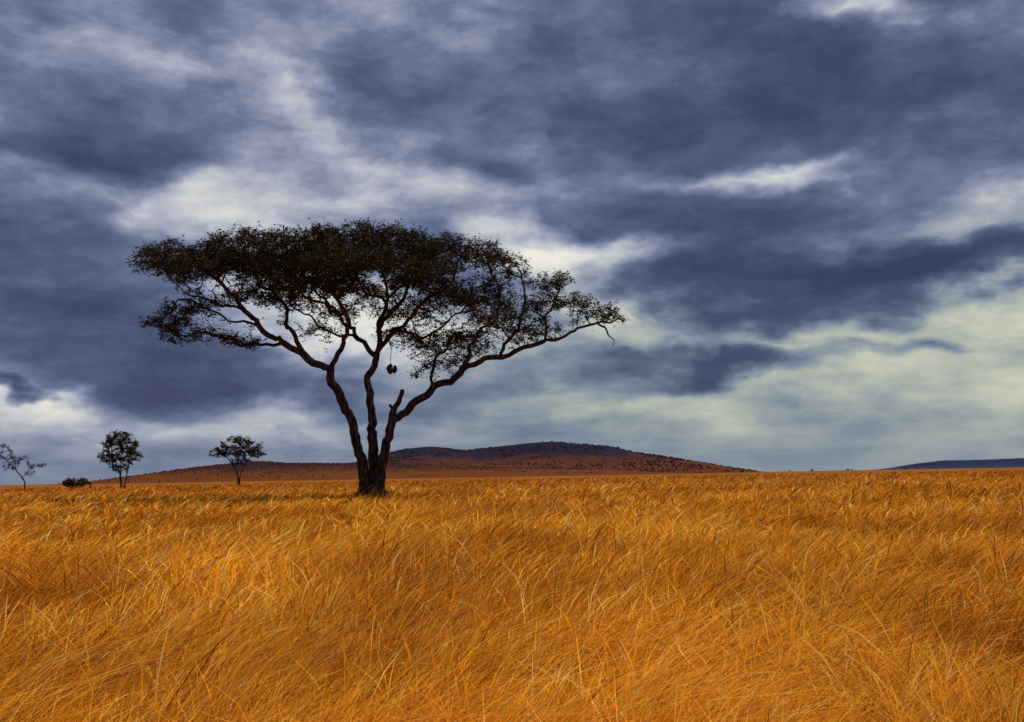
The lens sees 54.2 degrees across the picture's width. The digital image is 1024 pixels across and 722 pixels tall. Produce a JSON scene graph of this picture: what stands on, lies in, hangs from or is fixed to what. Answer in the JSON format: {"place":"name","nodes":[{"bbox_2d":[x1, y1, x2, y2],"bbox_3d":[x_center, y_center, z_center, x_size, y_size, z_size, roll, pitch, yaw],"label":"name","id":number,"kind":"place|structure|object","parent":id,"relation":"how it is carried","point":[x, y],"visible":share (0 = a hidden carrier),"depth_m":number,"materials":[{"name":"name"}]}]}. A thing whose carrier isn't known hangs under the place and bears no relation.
{"place":"outdoors","nodes":[
{"label":"outdoors","id":0,"kind":"place"},
{"bbox_2d":[50,461,702,484],"bbox_3d":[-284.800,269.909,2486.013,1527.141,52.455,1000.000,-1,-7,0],"label":"hill","id":1,"kind":"structure","parent":0,"point":[189,476],"depth_m":2158.67,"materials":[{"name":"brown soil"}]},
{"bbox_2d":[0,467,1023,721],"bbox_3d":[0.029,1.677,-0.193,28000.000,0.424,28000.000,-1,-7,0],"label":"ground","id":2,"kind":"structure","parent":0,"point":[544,505],"depth_m":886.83,"materials":[{"name":"orange plant"}]},
{"bbox_2d":[0,444,45,489],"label":"acacia tree","id":3,"kind":"object","parent":2,"relation":"on","point":[15,461],"visible":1,"depth_m":204.12,"materials":[{"name":"grey plant"}]},
{"bbox_2d":[61,477,92,488],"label":"dry bush","id":4,"kind":"object","parent":2,"relation":"on","point":[72,483],"visible":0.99,"depth_m":188.27,"materials":[{"name":"green plant"}]},
{"bbox_2d":[97,428,143,488],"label":"acacia tree","id":5,"kind":"object","parent":2,"relation":"on","point":[111,442],"visible":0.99,"depth_m":198.92,"materials":[{"name":"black plant"}]},
{"bbox_2d":[208,435,266,485],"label":"acacia tree","id":6,"kind":"object","parent":2,"relation":"on","point":[236,453],"visible":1,"depth_m":198.92,"materials":[{"name":"green plant"}]},
{"bbox_2d":[125,217,629,505],"bbox_3d":[-8.681,0.228,65.332,32.904,19.723,16.482,-1,-7,0],"label":"acacia tree","id":7,"kind":"object","parent":2,"relation":"on","point":[327,265],"visible":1,"depth_m":64.36,"materials":[{"name":"black plant"}]},
{"bbox_2d":[0,0,1023,484],"label":"sky","id":8,"kind":"structure","parent":0,"point":[805,218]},
{"bbox_2d":[351,442,762,472],"bbox_3d":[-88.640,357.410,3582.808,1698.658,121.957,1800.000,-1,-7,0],"label":"hill","id":9,"kind":"structure","parent":0,"point":[484,456],"depth_m":3083.04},
{"bbox_2d":[58,441,903,483],"bbox_3d":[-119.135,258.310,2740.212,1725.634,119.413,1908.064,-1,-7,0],"label":"distant trees","id":10,"kind":"object","parent":9,"relation":"on","point":[645,469],"visible":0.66,"depth_m":2889.76,"materials":[{"name":"black plant"}]},
{"bbox_2d":[875,458,1023,469],"bbox_3d":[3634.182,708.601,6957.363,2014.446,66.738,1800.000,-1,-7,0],"label":"hill","id":11,"kind":"structure","parent":0,"point":[987,463],"depth_m":6543.31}
]}

